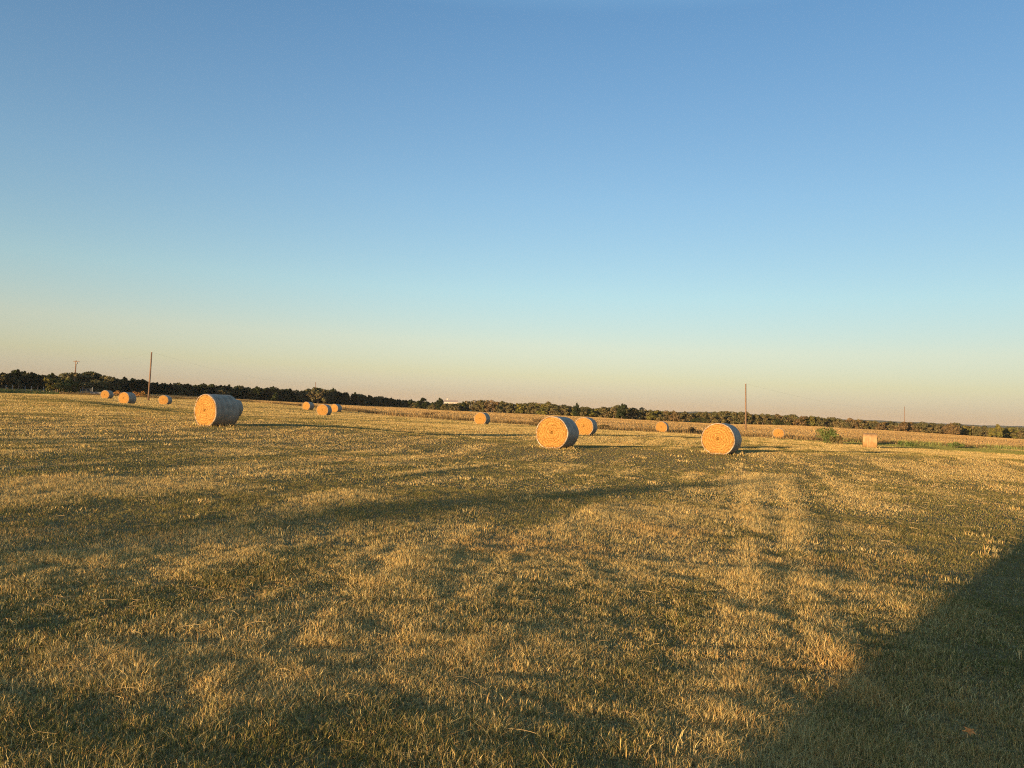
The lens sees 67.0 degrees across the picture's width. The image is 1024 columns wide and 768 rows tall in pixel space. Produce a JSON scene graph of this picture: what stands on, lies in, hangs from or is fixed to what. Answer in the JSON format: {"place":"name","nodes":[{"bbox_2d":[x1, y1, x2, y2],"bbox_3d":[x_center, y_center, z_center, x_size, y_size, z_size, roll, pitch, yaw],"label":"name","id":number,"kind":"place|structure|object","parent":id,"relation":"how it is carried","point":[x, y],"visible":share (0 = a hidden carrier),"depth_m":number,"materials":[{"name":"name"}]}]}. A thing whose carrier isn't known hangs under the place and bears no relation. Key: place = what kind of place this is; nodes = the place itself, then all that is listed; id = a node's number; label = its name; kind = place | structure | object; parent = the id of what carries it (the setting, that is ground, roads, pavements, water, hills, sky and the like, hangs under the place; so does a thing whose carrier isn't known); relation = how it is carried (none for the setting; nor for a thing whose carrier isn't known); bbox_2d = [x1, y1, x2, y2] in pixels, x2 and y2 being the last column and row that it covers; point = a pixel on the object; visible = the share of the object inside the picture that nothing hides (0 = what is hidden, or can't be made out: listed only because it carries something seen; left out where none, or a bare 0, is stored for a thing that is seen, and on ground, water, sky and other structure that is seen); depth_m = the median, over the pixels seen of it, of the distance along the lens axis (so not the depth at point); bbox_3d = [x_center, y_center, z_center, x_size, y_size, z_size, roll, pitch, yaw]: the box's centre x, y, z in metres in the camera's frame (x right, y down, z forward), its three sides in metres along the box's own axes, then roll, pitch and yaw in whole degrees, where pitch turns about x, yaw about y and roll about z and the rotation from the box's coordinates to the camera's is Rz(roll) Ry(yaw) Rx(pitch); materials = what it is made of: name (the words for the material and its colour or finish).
{"place":"outdoors","nodes":[
{"label":"outdoors","id":0,"kind":"place"},
{"bbox_2d":[0,388,1023,767],"bbox_3d":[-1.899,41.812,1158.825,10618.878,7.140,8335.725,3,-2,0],"label":"ground","id":1,"kind":"structure","parent":0,"point":[986,578],"depth_m":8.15,"materials":[{"name":"plant"}]},
{"bbox_2d":[11,369,25,388],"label":"cedar tree","id":2,"kind":"object","parent":1,"relation":"on","point":[17,373],"visible":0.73,"depth_m":214.46,"materials":[{"name":"green plant"}]},
{"bbox_2d":[24,372,37,388],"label":"cedar tree","id":3,"kind":"object","parent":1,"relation":"on","point":[31,380],"visible":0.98,"depth_m":216.35,"materials":[{"name":"green plant"}]},
{"bbox_2d":[43,377,71,391],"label":"oak tree","id":4,"kind":"object","parent":1,"relation":"on","point":[57,386],"visible":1,"depth_m":195.17,"materials":[{"name":"green plant"}]},
{"bbox_2d":[54,373,77,387],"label":"oak tree","id":5,"kind":"object","parent":1,"relation":"on","point":[63,378],"visible":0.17,"depth_m":232.30,"materials":[{"name":"green plant"}]},
{"bbox_2d":[54,377,78,392],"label":"oak tree","id":6,"kind":"object","parent":1,"relation":"on","point":[67,380],"visible":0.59,"depth_m":199.03,"materials":[{"name":"green plant"}]},
{"bbox_2d":[69,372,108,391],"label":"oak tree","id":7,"kind":"object","parent":1,"relation":"on","point":[97,385],"visible":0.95,"depth_m":204.20,"materials":[{"name":"green plant"}]},
{"bbox_2d":[95,376,114,390],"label":"oak tree","id":8,"kind":"object","parent":1,"relation":"on","point":[106,378],"visible":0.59,"depth_m":240.79,"materials":[{"name":"green plant"}]},
{"bbox_2d":[101,390,113,397],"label":"hay bale","id":9,"kind":"object","parent":1,"relation":"on","point":[107,394],"visible":0.9,"depth_m":133.26,"materials":[{"name":"plant"}]},
{"bbox_2d":[103,376,125,391],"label":"oak tree","id":10,"kind":"object","parent":1,"relation":"on","point":[118,388],"visible":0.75,"depth_m":243.17,"materials":[{"name":"green plant"}]},
{"bbox_2d":[121,377,128,391],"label":"cedar tree","id":11,"kind":"object","parent":1,"relation":"on","point":[124,388],"visible":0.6,"depth_m":248.20,"materials":[{"name":"green plant"}]},
{"bbox_2d":[118,392,135,403],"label":"hay bale","id":12,"kind":"object","parent":1,"relation":"on","point":[127,397],"visible":0.91,"depth_m":95.89,"materials":[{"name":"plant"}]},
{"bbox_2d":[126,378,139,391],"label":"cedar tree","id":13,"kind":"object","parent":1,"relation":"on","point":[136,386],"visible":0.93,"depth_m":249.51,"materials":[{"name":"green plant"}]},
{"bbox_2d":[147,351,151,399],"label":"utility pole","id":14,"kind":"object","parent":1,"relation":"on","point":[149,377],"visible":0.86,"depth_m":145.05,"materials":[{"name":"brown wood"}]},
{"bbox_2d":[156,383,166,394],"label":"cedar tree","id":15,"kind":"object","parent":1,"relation":"on","point":[161,390],"visible":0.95,"depth_m":256.26,"materials":[{"name":"green plant"}]},
{"bbox_2d":[158,395,171,403],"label":"hay bale","id":16,"kind":"object","parent":1,"relation":"on","point":[164,399],"visible":0.87,"depth_m":118.29,"materials":[{"name":"plant"}]},
{"bbox_2d":[191,384,199,395],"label":"cedar tree","id":17,"kind":"object","parent":1,"relation":"on","point":[196,388],"visible":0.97,"depth_m":262.55,"materials":[{"name":"green plant"}]},
{"bbox_2d":[198,383,207,395],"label":"cedar tree","id":18,"kind":"object","parent":1,"relation":"on","point":[202,386],"visible":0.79,"depth_m":263.69,"materials":[{"name":"green plant"}]},
{"bbox_2d":[206,384,217,393],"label":"cedar tree","id":19,"kind":"object","parent":1,"relation":"on","point":[211,389],"visible":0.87,"depth_m":269.39,"materials":[{"name":"green plant"}]},
{"bbox_2d":[194,394,239,426],"bbox_3d":[-13.728,1.228,35.973,1.568,1.491,1.439,1,-2,31],"label":"hay bale","id":20,"kind":"object","parent":1,"relation":"on","point":[213,410],"visible":0.95,"depth_m":35.49,"materials":[{"name":"plant"}]},
{"bbox_2d":[0,371,434,409],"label":"dark wood","id":21,"kind":"object","parent":1,"relation":"on","point":[235,394],"visible":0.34,"depth_m":269.18,"materials":[{"name":"green plant"}]},
{"bbox_2d":[240,387,254,399],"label":"oak tree","id":22,"kind":"object","parent":1,"relation":"on","point":[251,397],"visible":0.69,"depth_m":278.70,"materials":[{"name":"green plant"}]},
{"bbox_2d":[250,386,262,399],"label":"cedar tree","id":23,"kind":"object","parent":1,"relation":"on","point":[256,390],"visible":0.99,"depth_m":278.13,"materials":[{"name":"green plant"}]},
{"bbox_2d":[261,388,270,398],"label":"cedar tree","id":24,"kind":"object","parent":1,"relation":"on","point":[263,396],"visible":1,"depth_m":282.89,"materials":[{"name":"green plant"}]},
{"bbox_2d":[265,386,278,400],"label":"cedar tree","id":25,"kind":"object","parent":1,"relation":"on","point":[275,390],"visible":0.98,"depth_m":282.59,"materials":[{"name":"green plant"}]},
{"bbox_2d":[286,390,296,401],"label":"cedar tree","id":26,"kind":"object","parent":1,"relation":"on","point":[293,396],"visible":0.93,"depth_m":291.10,"materials":[{"name":"green plant"}]},
{"bbox_2d":[294,390,305,401],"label":"oak tree","id":27,"kind":"object","parent":1,"relation":"on","point":[300,396],"visible":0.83,"depth_m":292.97,"materials":[{"name":"green plant"}]},
{"bbox_2d":[302,402,313,409],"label":"hay bale","id":28,"kind":"object","parent":1,"relation":"on","point":[307,405],"visible":0.96,"depth_m":136.05,"materials":[{"name":"plant"}]},
{"bbox_2d":[309,387,326,401],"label":"oak tree","id":29,"kind":"object","parent":1,"relation":"on","point":[319,395],"visible":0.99,"depth_m":295.49,"materials":[{"name":"green plant"}]},
{"bbox_2d":[316,404,331,414],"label":"hay bale","id":30,"kind":"object","parent":1,"relation":"on","point":[324,409],"visible":0.95,"depth_m":99.09,"materials":[{"name":"plant"}]},
{"bbox_2d":[324,390,336,403],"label":"oak tree","id":31,"kind":"object","parent":1,"relation":"on","point":[329,394],"visible":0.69,"depth_m":305.01,"materials":[{"name":"green plant"}]},
{"bbox_2d":[331,404,341,411],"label":"hay bale","id":32,"kind":"object","parent":1,"relation":"on","point":[336,407],"visible":0.89,"depth_m":136.46,"materials":[{"name":"plant"}]},
{"bbox_2d":[356,394,368,405],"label":"oak tree","id":33,"kind":"object","parent":1,"relation":"on","point":[362,397],"visible":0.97,"depth_m":322.15,"materials":[{"name":"green plant"}]},
{"bbox_2d":[464,401,478,411],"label":"oak tree","id":34,"kind":"object","parent":1,"relation":"on","point":[470,407],"visible":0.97,"depth_m":305.09,"materials":[{"name":"green plant"}]},
{"bbox_2d":[471,400,491,411],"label":"oak tree","id":35,"kind":"object","parent":1,"relation":"on","point":[481,402],"visible":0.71,"depth_m":303.21,"materials":[{"name":"green plant"}]},
{"bbox_2d":[474,412,489,423],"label":"hay bale","id":36,"kind":"object","parent":1,"relation":"on","point":[481,418],"visible":0.92,"depth_m":92.81,"materials":[{"name":"plant"}]},
{"bbox_2d":[484,400,499,412],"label":"oak tree","id":37,"kind":"object","parent":1,"relation":"on","point":[492,406],"visible":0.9,"depth_m":301.26,"materials":[{"name":"green plant"}]},
{"bbox_2d":[109,398,879,455],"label":"crushed straw","id":38,"kind":"object","parent":1,"relation":"on","point":[528,445],"visible":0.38,"depth_m":35.89,"materials":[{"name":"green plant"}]},
{"bbox_2d":[494,401,511,412],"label":"oak tree","id":39,"kind":"object","parent":1,"relation":"on","point":[503,403],"visible":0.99,"depth_m":299.21,"materials":[{"name":"green plant"}]},
{"bbox_2d":[0,388,1023,449],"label":"tall grass","id":40,"kind":"structure","parent":1,"relation":"on","point":[810,430],"depth_m":164.88,"materials":[{"name":"beige plant"}]},
{"bbox_2d":[0,435,1023,767],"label":"loose straw","id":41,"kind":"object","parent":1,"relation":"on","point":[508,619],"visible":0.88,"depth_m":6.12,"materials":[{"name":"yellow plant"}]},
{"bbox_2d":[515,403,525,413],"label":"oak tree","id":42,"kind":"object","parent":1,"relation":"on","point":[519,409],"visible":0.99,"depth_m":293.43,"materials":[{"name":"green plant"}]},
{"bbox_2d":[523,402,537,413],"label":"oak tree","id":43,"kind":"object","parent":1,"relation":"on","point":[527,411],"visible":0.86,"depth_m":291.50,"materials":[{"name":"green plant"}]},
{"bbox_2d":[535,402,553,414],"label":"oak tree","id":44,"kind":"object","parent":1,"relation":"on","point":[541,408],"visible":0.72,"depth_m":287.46,"materials":[{"name":"green plant"}]},
{"bbox_2d":[544,403,565,415],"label":"oak tree","id":45,"kind":"object","parent":1,"relation":"on","point":[548,408],"visible":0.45,"depth_m":284.86,"materials":[{"name":"green plant"}]},
{"bbox_2d":[535,416,578,448],"bbox_3d":[2.092,2.224,35.438,1.600,1.474,1.442,2,-2,27],"label":"hay bale","id":46,"kind":"object","parent":1,"relation":"on","point":[557,432],"visible":0.98,"depth_m":34.88,"materials":[{"name":"plant"}]},
{"bbox_2d":[550,404,569,415],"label":"oak tree","id":47,"kind":"object","parent":1,"relation":"on","point":[560,408],"visible":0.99,"depth_m":280.16,"materials":[{"name":"green plant"}]},
{"bbox_2d":[572,403,580,415],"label":"oak tree","id":48,"kind":"object","parent":1,"relation":"on","point":[577,410],"visible":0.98,"depth_m":267.22,"materials":[{"name":"green plant"}]},
{"bbox_2d":[575,417,596,434],"bbox_3d":[5.952,3.426,62.298,1.587,1.491,1.440,2,-2,21],"label":"hay bale","id":49,"kind":"object","parent":1,"relation":"on","point":[587,425],"visible":0.87,"depth_m":61.68,"materials":[{"name":"plant"}]},
{"bbox_2d":[586,408,598,416],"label":"oak tree","id":50,"kind":"object","parent":1,"relation":"on","point":[590,413],"visible":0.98,"depth_m":272.79,"materials":[{"name":"green plant"}]},
{"bbox_2d":[598,406,609,417],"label":"oak tree","id":51,"kind":"object","parent":1,"relation":"on","point":[603,409],"visible":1,"depth_m":268.17,"materials":[{"name":"green plant"}]},
{"bbox_2d":[604,406,620,418],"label":"oak tree","id":52,"kind":"object","parent":1,"relation":"on","point":[613,411],"visible":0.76,"depth_m":266.91,"materials":[{"name":"green plant"}]},
{"bbox_2d":[616,403,626,418],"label":"oak tree","id":53,"kind":"object","parent":1,"relation":"on","point":[622,411],"visible":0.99,"depth_m":261.56,"materials":[{"name":"green plant"}]},
{"bbox_2d":[626,407,640,419],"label":"oak tree","id":54,"kind":"object","parent":1,"relation":"on","point":[632,410],"visible":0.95,"depth_m":267.34,"materials":[{"name":"green plant"}]},
{"bbox_2d":[633,407,652,419],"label":"oak tree","id":55,"kind":"object","parent":1,"relation":"on","point":[642,410],"visible":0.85,"depth_m":270.23,"materials":[{"name":"green plant"}]},
{"bbox_2d":[646,410,658,419],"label":"oak tree","id":56,"kind":"object","parent":1,"relation":"on","point":[653,415],"visible":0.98,"depth_m":267.80,"materials":[{"name":"green plant"}]},
{"bbox_2d":[655,422,668,431],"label":"hay bale","id":57,"kind":"object","parent":1,"relation":"on","point":[662,427],"visible":0.88,"depth_m":102.62,"materials":[{"name":"plant"}]},
{"bbox_2d":[656,413,670,420],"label":"oak tree","id":58,"kind":"object","parent":1,"relation":"on","point":[662,417],"visible":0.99,"depth_m":266.94,"materials":[{"name":"green plant"}]},
{"bbox_2d":[668,410,680,420],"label":"oak tree","id":59,"kind":"object","parent":1,"relation":"on","point":[675,415],"visible":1,"depth_m":265.35,"materials":[{"name":"green plant"}]},
{"bbox_2d":[677,412,686,421],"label":"oak tree","id":60,"kind":"object","parent":1,"relation":"on","point":[682,416],"visible":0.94,"depth_m":266.87,"materials":[{"name":"green plant"}]},
{"bbox_2d":[691,417,709,422],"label":"shrub","id":61,"kind":"object","parent":1,"relation":"on","point":[698,420],"visible":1,"depth_m":245.94,"materials":[{"name":"green plant"}]},
{"bbox_2d":[702,412,718,422],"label":"oak tree","id":62,"kind":"object","parent":1,"relation":"on","point":[711,416],"visible":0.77,"depth_m":269.14,"materials":[{"name":"green plant"}]},
{"bbox_2d":[398,402,1023,438],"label":"wood","id":63,"kind":"object","parent":1,"relation":"on","point":[1020,433],"visible":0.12,"depth_m":289.06,"materials":[{"name":"green plant"}]},
{"bbox_2d":[713,411,728,422],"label":"oak tree","id":64,"kind":"object","parent":1,"relation":"on","point":[722,416],"visible":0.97,"depth_m":267.10,"materials":[{"name":"green plant"}]},
{"bbox_2d":[701,423,741,454],"bbox_3d":[9.960,2.599,36.746,1.603,1.483,1.443,1,-2,30],"label":"hay bale","id":65,"kind":"object","parent":1,"relation":"on","point":[720,438],"visible":0.98,"depth_m":36.19,"materials":[{"name":"plant"}]},
{"bbox_2d":[725,411,739,423],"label":"oak tree","id":66,"kind":"object","parent":1,"relation":"on","point":[732,419],"visible":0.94,"depth_m":268.49,"materials":[{"name":"green plant"}]},
{"bbox_2d":[737,412,751,423],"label":"oak tree","id":67,"kind":"object","parent":1,"relation":"on","point":[742,415],"visible":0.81,"depth_m":266.34,"materials":[{"name":"green plant"}]},
{"bbox_2d":[745,384,746,429],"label":"utility pole","id":68,"kind":"object","parent":1,"relation":"on","point":[745,410],"visible":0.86,"depth_m":151.02,"materials":[{"name":"brown wood"}]},
{"bbox_2d":[749,414,760,424],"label":"oak tree","id":69,"kind":"object","parent":1,"relation":"on","point":[753,421],"visible":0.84,"depth_m":268.39,"materials":[{"name":"green plant"}]},
{"bbox_2d":[755,413,769,424],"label":"oak tree","id":70,"kind":"object","parent":1,"relation":"on","point":[762,415],"visible":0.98,"depth_m":268.49,"materials":[{"name":"green plant"}]},
{"bbox_2d":[764,416,779,424],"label":"oak tree","id":71,"kind":"object","parent":1,"relation":"on","point":[770,419],"visible":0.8,"depth_m":268.61,"materials":[{"name":"green plant"}]},
{"bbox_2d":[773,428,784,437],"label":"hay bale","id":72,"kind":"object","parent":1,"relation":"on","point":[777,432],"visible":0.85,"depth_m":109.42,"materials":[{"name":"plant"}]},
{"bbox_2d":[784,414,798,424],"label":"oak tree","id":73,"kind":"object","parent":1,"relation":"on","point":[791,417],"visible":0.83,"depth_m":271.00,"materials":[{"name":"green plant"}]},
{"bbox_2d":[793,416,807,425],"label":"oak tree","id":74,"kind":"object","parent":1,"relation":"on","point":[797,421],"visible":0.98,"depth_m":267.01,"materials":[{"name":"green plant"}]},
{"bbox_2d":[801,416,815,425],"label":"oak tree","id":75,"kind":"object","parent":1,"relation":"on","point":[810,421],"visible":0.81,"depth_m":268.55,"materials":[{"name":"green plant"}]},
{"bbox_2d":[815,416,827,426],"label":"oak tree","id":76,"kind":"object","parent":1,"relation":"on","point":[818,420],"visible":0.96,"depth_m":269.17,"materials":[{"name":"green plant"}]},
{"bbox_2d":[815,427,838,442],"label":"shrub","id":77,"kind":"object","parent":1,"relation":"on","point":[826,434],"visible":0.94,"depth_m":91.83,"materials":[{"name":"green plant"}]},
{"bbox_2d":[826,417,836,426],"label":"oak tree","id":78,"kind":"object","parent":1,"relation":"on","point":[832,420],"visible":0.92,"depth_m":272.57,"materials":[{"name":"green plant"}]},
{"bbox_2d":[829,436,842,443],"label":"shrub","id":79,"kind":"object","parent":1,"relation":"on","point":[837,439],"visible":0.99,"depth_m":90.75,"materials":[{"name":"green plant"}]},
{"bbox_2d":[834,418,851,427],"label":"oak tree","id":80,"kind":"object","parent":1,"relation":"on","point":[839,421],"visible":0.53,"depth_m":271.85,"materials":[{"name":"green plant"}]},
{"bbox_2d":[835,422,854,428],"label":"shrub","id":81,"kind":"object","parent":1,"relation":"on","point":[842,426],"visible":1,"depth_m":225.56,"materials":[{"name":"green plant"}]},
{"bbox_2d":[845,418,861,428],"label":"oak tree","id":82,"kind":"object","parent":1,"relation":"on","point":[853,421],"visible":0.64,"depth_m":274.29,"materials":[{"name":"green plant"}]},
{"bbox_2d":[855,421,868,428],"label":"oak tree","id":83,"kind":"object","parent":1,"relation":"on","point":[865,426],"visible":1,"depth_m":273.18,"materials":[{"name":"green plant"}]},
{"bbox_2d":[862,433,877,447],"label":"hay bale","id":84,"kind":"object","parent":1,"relation":"on","point":[870,440],"visible":0.93,"depth_m":78.39,"materials":[{"name":"plant"}]},
{"bbox_2d":[865,420,877,428],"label":"oak tree","id":85,"kind":"object","parent":1,"relation":"on","point":[873,426],"visible":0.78,"depth_m":276.52,"materials":[{"name":"green plant"}]},
{"bbox_2d":[875,421,886,429],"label":"oak tree","id":86,"kind":"object","parent":1,"relation":"on","point":[880,427],"visible":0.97,"depth_m":273.57,"materials":[{"name":"green plant"}]},
{"bbox_2d":[891,422,907,431],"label":"oak tree","id":87,"kind":"object","parent":1,"relation":"on","point":[904,425],"visible":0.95,"depth_m":275.48,"materials":[{"name":"green plant"}]},
{"bbox_2d":[906,422,920,431],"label":"oak tree","id":88,"kind":"object","parent":1,"relation":"on","point":[910,424],"visible":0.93,"depth_m":279.19,"materials":[{"name":"green plant"}]},
{"bbox_2d":[913,422,932,432],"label":"oak tree","id":89,"kind":"object","parent":1,"relation":"on","point":[924,424],"visible":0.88,"depth_m":277.09,"materials":[{"name":"green plant"}]},
{"bbox_2d":[927,422,941,433],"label":"oak tree","id":90,"kind":"object","parent":1,"relation":"on","point":[935,429],"visible":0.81,"depth_m":279.94,"materials":[{"name":"green plant"}]},
{"bbox_2d":[937,424,949,434],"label":"oak tree","id":91,"kind":"object","parent":1,"relation":"on","point":[944,431],"visible":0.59,"depth_m":281.40,"materials":[{"name":"green plant"}]},
{"bbox_2d":[947,423,959,434],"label":"oak tree","id":92,"kind":"object","parent":1,"relation":"on","point":[953,429],"visible":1,"depth_m":266.17,"materials":[{"name":"green plant"}]},
{"bbox_2d":[947,442,965,447],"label":"weed clump","id":93,"kind":"object","parent":1,"relation":"on","point":[955,445],"visible":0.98,"depth_m":111.60,"materials":[{"name":"green plant"}]},
{"bbox_2d":[961,426,970,435],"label":"oak tree","id":94,"kind":"object","parent":1,"relation":"on","point":[967,431],"visible":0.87,"depth_m":281.36,"materials":[{"name":"green plant"}]},
{"bbox_2d":[970,425,984,435],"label":"oak tree","id":95,"kind":"object","parent":1,"relation":"on","point":[978,431],"visible":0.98,"depth_m":282.74,"materials":[{"name":"green plant"}]},
{"bbox_2d":[974,425,989,436],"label":"oak tree","id":96,"kind":"object","parent":1,"relation":"on","point":[985,430],"visible":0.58,"depth_m":283.90,"materials":[{"name":"green plant"}]},
{"bbox_2d":[988,424,1002,436],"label":"oak tree","id":97,"kind":"object","parent":1,"relation":"on","point":[993,432],"visible":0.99,"depth_m":270.80,"materials":[{"name":"green plant"}]},
{"bbox_2d":[999,428,1014,437],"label":"oak tree","id":98,"kind":"object","parent":1,"relation":"on","point":[1007,435],"visible":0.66,"depth_m":287.53,"materials":[{"name":"green plant"}]},
{"bbox_2d":[0,0,1023,425],"label":"sky","id":99,"kind":"structure","parent":0,"point":[661,205],"materials":[{"name":"blue"}]},
{"bbox_2d":[682,411,1023,427],"bbox_3d":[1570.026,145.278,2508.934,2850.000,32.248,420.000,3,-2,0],"label":"hills","id":100,"kind":"structure","parent":0,"point":[988,426],"depth_m":2457.35,"materials":[{"name":"green plant"}]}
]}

